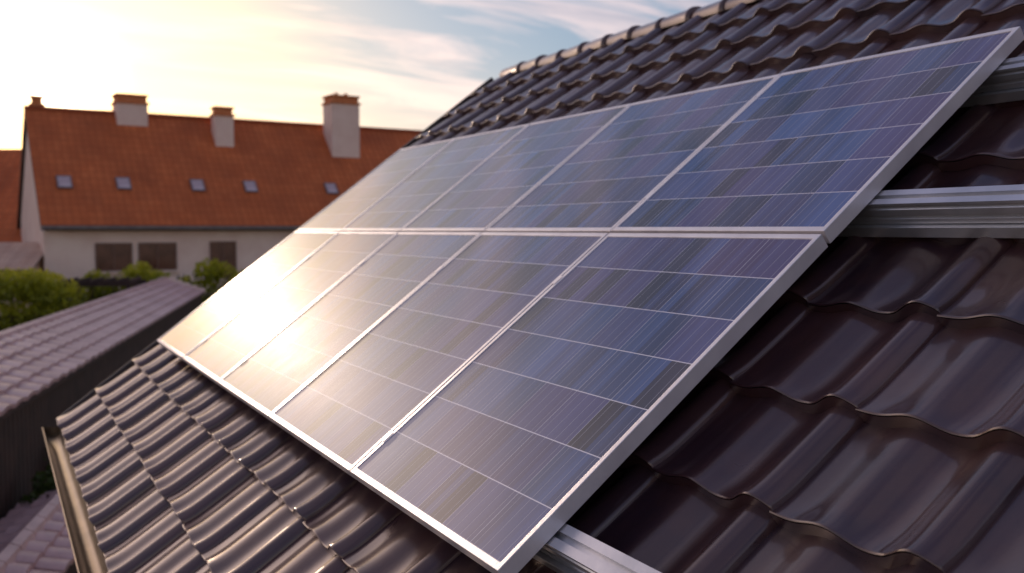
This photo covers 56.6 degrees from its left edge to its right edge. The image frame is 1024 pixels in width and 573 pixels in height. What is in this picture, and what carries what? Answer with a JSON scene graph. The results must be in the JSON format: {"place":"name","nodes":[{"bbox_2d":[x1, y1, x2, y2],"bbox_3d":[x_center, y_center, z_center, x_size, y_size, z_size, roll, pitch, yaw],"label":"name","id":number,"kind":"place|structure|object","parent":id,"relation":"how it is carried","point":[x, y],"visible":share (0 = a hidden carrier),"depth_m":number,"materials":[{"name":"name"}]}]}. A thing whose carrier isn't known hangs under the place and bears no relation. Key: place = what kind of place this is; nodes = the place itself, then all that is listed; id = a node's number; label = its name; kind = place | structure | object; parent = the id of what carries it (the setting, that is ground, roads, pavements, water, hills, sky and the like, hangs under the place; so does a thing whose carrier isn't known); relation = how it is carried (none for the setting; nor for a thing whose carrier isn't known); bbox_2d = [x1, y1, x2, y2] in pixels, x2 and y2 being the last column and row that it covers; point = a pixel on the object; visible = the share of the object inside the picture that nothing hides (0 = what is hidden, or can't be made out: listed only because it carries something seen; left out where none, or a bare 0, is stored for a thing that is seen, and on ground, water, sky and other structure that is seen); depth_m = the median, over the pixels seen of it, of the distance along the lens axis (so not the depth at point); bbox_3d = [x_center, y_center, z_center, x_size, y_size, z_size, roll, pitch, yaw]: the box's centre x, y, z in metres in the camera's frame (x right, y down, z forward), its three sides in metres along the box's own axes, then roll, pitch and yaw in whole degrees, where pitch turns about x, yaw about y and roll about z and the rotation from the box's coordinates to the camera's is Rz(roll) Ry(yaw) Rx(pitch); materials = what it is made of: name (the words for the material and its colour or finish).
{"place":"outdoors","nodes":[
{"label":"outdoors","id":0,"kind":"place"},
{"bbox_2d":[0,149,21,241],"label":"brown roof house","id":1,"kind":"structure","parent":0,"point":[10,161],"depth_m":40.66,"materials":[{"name":"orange tile"}]},
{"bbox_2d":[0,242,43,314],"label":"garage","id":2,"kind":"structure","parent":0,"point":[21,255],"depth_m":32.97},
{"bbox_2d":[17,93,422,309],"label":"red roof house","id":3,"kind":"structure","parent":0,"point":[125,182],"depth_m":36.58,"materials":[{"name":"tile"}]},
{"bbox_2d":[93,243,132,273],"bbox_3d":[-14.313,-1.024,34.218,1.410,1.090,0.170,-2,4,-33],"label":"window","id":4,"kind":"structure","parent":3,"relation":"in","point":[109,257],"depth_m":34.22,"materials":[{"name":"brown glass"}]},
{"bbox_2d":[138,242,179,271],"bbox_3d":[-13.042,-1.073,35.033,1.510,1.090,0.170,-2,4,-33],"label":"window","id":5,"kind":"structure","parent":3,"relation":"in","point":[161,256],"depth_m":35.10,"materials":[{"name":"brown glass"}]},
{"bbox_2d":[210,241,236,280],"bbox_3d":[-11.023,-0.966,36.340,1.160,1.520,0.170,-2,4,-33],"label":"window","id":6,"kind":"structure","parent":3,"relation":"in","point":[224,251],"depth_m":36.39,"materials":[{"name":"glass"}]},
{"bbox_2d":[212,268,243,293],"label":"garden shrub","id":7,"kind":"object","parent":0,"point":[232,276],"visible":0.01,"depth_m":31.44,"materials":[{"name":"green plant"}]},
{"bbox_2d":[0,0,719,148],"label":"sky","id":8,"kind":"structure","parent":0,"point":[408,63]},
{"label":"paving","id":9,"kind":"structure","parent":0,"visible":0},
{"bbox_2d":[18,464,56,505],"bbox_3d":[-5.148,2.765,10.564,0.976,1.616,0.825,2,4,29],"label":"garden shrub","id":10,"kind":"object","parent":9,"relation":"on","point":[48,485],"visible":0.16,"depth_m":10.44,"materials":[{"name":"green plant"}]},
{"bbox_2d":[0,489,77,572],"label":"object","id":11,"kind":"structure","parent":9,"relation":"on","point":[34,537],"depth_m":8.80,"materials":[{"name":"tile"}]},
{"label":"ground","id":12,"kind":"structure","parent":0,"visible":0},
{"bbox_2d":[0,267,86,330],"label":"clipped hedge","id":13,"kind":"object","parent":12,"relation":"on","point":[33,283],"visible":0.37,"depth_m":24.02,"materials":[{"name":"green plant"}]},
{"bbox_2d":[24,268,63,311],"bbox_3d":[-14.852,0.897,30.143,1.681,3.002,1.667,-2,4,-29],"label":"garden shrub","id":14,"kind":"object","parent":12,"relation":"on","point":[46,270],"visible":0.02,"depth_m":29.90,"materials":[{"name":"green plant"}]},
{"bbox_2d":[56,282,94,311],"bbox_3d":[-13.971,1.075,30.066,1.642,2.656,1.516,1,4,22],"label":"garden shrub","id":15,"kind":"object","parent":12,"relation":"on","point":[85,294],"visible":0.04,"depth_m":29.87,"materials":[{"name":"green plant"}]},
{"bbox_2d":[80,268,110,302],"bbox_3d":[-13.461,0.874,31.031,1.546,2.943,1.620,0,3,4],"label":"garden shrub","id":16,"kind":"object","parent":12,"relation":"on","point":[97,274],"visible":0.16,"depth_m":30.70,"materials":[{"name":"green plant"}]},
{"bbox_2d":[0,277,204,518],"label":"long shed","id":17,"kind":"structure","parent":12,"relation":"on","point":[54,366],"depth_m":13.56,"materials":[{"name":"tile"}]},
{"bbox_2d":[61,276,145,304],"bbox_3d":[-11.752,1.162,27.415,2.100,2.800,1.800,-1,3,-11],"label":"garden pergola","id":18,"kind":"object","parent":12,"relation":"on","point":[102,282],"visible":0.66,"depth_m":26.83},
{"bbox_2d":[91,278,125,299],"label":"garden shrub","id":19,"kind":"object","parent":12,"relation":"on","point":[110,291],"visible":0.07,"depth_m":30.38,"materials":[{"name":"green plant"}]},
{"bbox_2d":[106,260,163,292],"bbox_3d":[-12.011,0.754,30.724,1.745,3.218,1.736,3,4,37],"label":"garden shrub","id":20,"kind":"object","parent":12,"relation":"on","point":[132,272],"visible":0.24,"depth_m":30.29,"materials":[{"name":"green plant"}]},
{"bbox_2d":[126,270,184,286],"bbox_3d":[-11.039,0.955,29.566,1.677,2.955,1.572,-1,4,-14],"label":"garden shrub","id":21,"kind":"object","parent":12,"relation":"on","point":[153,276],"visible":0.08,"depth_m":29.48,"materials":[{"name":"green plant"}]},
{"bbox_2d":[178,274,211,302],"bbox_3d":[-10.638,0.961,31.128,1.489,2.757,1.729,1,3,11],"label":"garden shrub","id":22,"kind":"object","parent":12,"relation":"on","point":[185,279],"visible":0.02,"depth_m":31.08,"materials":[{"name":"green plant"}]},
{"bbox_2d":[178,257,239,303],"bbox_3d":[-10.028,0.672,31.584,1.684,3.279,1.820,0,3,6],"label":"garden shrub","id":23,"kind":"object","parent":12,"relation":"on","point":[210,273],"visible":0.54,"depth_m":31.39,"materials":[{"name":"green plant"}]},
{"bbox_2d":[42,0,1023,572],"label":"tiled house","id":24,"kind":"structure","parent":12,"relation":"on","point":[852,404],"depth_m":2.38,"materials":[{"name":"ceramic"}]},
{"bbox_2d":[201,338,660,572],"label":"mounting rail","id":25,"kind":"object","parent":24,"relation":"attached to","point":[566,548],"visible":0.33,"depth_m":1.94,"materials":[{"name":"metal"}]},
{"bbox_2d":[157,231,339,361],"bbox_3d":[-1.624,0.023,5.824,1.139,0.041,0.922,-42,21,-20],"label":"solar panel","id":26,"kind":"object","parent":25,"relation":"attached to","point":[220,308],"visible":0.85,"depth_m":5.78,"materials":[{"name":"glass"}]},
{"bbox_2d":[183,231,398,387],"bbox_3d":[-1.178,0.073,5.010,1.139,0.041,0.922,-42,21,-20],"label":"solar panel","id":27,"kind":"object","parent":25,"relation":"attached to","point":[219,354],"visible":0.84,"depth_m":4.95,"materials":[{"name":"glass"}]},
{"bbox_2d":[218,232,481,422],"bbox_3d":[-0.733,0.122,4.195,1.139,0.041,0.922,-42,21,-20],"label":"solar panel","id":28,"kind":"object","parent":25,"relation":"attached to","point":[286,362],"visible":0.84,"depth_m":4.13,"materials":[{"name":"glass"}]},
{"bbox_2d":[269,232,607,479],"bbox_3d":[-0.288,0.170,3.379,1.139,0.041,0.922,-42,21,-20],"label":"solar panel","id":29,"kind":"object","parent":25,"relation":"attached to","point":[348,409],"visible":0.81,"depth_m":3.29,"materials":[{"name":"glass"}]},
{"bbox_2d":[350,233,827,572],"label":"solar panel","id":30,"kind":"object","parent":25,"relation":"attached to","point":[516,443],"visible":1,"depth_m":2.42,"materials":[{"name":"glass"}]},
{"bbox_2d":[304,255,561,283],"bbox_3d":[-0.568,-0.045,4.463,0.072,0.141,4.372,-42,21,-20],"label":"mounting rail","id":31,"kind":"object","parent":24,"relation":"attached to","point":[556,280],"visible":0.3,"depth_m":3.88,"materials":[{"name":"metal"}]},
{"bbox_2d":[364,184,1023,237],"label":"mounting rail","id":32,"kind":"object","parent":24,"relation":"attached to","point":[996,211],"visible":0.4,"depth_m":2.27,"materials":[{"name":"metal"}]},
{"bbox_2d":[298,138,455,230],"bbox_3d":[-0.889,-0.639,6.186,0.946,0.040,0.922,-42,21,-20],"label":"solar panel","id":33,"kind":"object","parent":32,"relation":"attached to","point":[354,202],"visible":0.66,"depth_m":6.15,"materials":[{"name":"glass"}]},
{"bbox_2d":[342,124,528,231],"bbox_3d":[-0.444,-0.590,5.371,0.946,0.041,0.922,-42,21,-20],"label":"solar panel","id":34,"kind":"object","parent":32,"relation":"attached to","point":[421,189],"visible":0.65,"depth_m":5.32,"materials":[{"name":"glass"}]},
{"bbox_2d":[401,104,630,231],"bbox_3d":[0.001,-0.541,4.556,0.946,0.040,0.922,-42,21,-20],"label":"solar panel","id":35,"kind":"object","parent":32,"relation":"attached to","point":[491,190],"visible":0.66,"depth_m":4.49,"materials":[{"name":"glass"}]},
{"bbox_2d":[485,74,779,233],"bbox_3d":[0.446,-0.492,3.741,0.947,0.041,0.922,-42,21,-20],"label":"solar panel","id":36,"kind":"object","parent":32,"relation":"attached to","point":[615,172],"visible":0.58,"depth_m":3.67,"materials":[{"name":"glass"}]},
{"bbox_2d":[611,26,1023,242],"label":"solar panel","id":37,"kind":"object","parent":32,"relation":"attached to","point":[828,152],"visible":0.84,"depth_m":2.80,"materials":[{"name":"glass"}]},
{"bbox_2d":[440,56,1023,150],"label":"mounting rail","id":38,"kind":"object","parent":24,"relation":"attached to","point":[1003,82],"visible":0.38,"depth_m":2.65,"materials":[{"name":"metal"}]}
]}

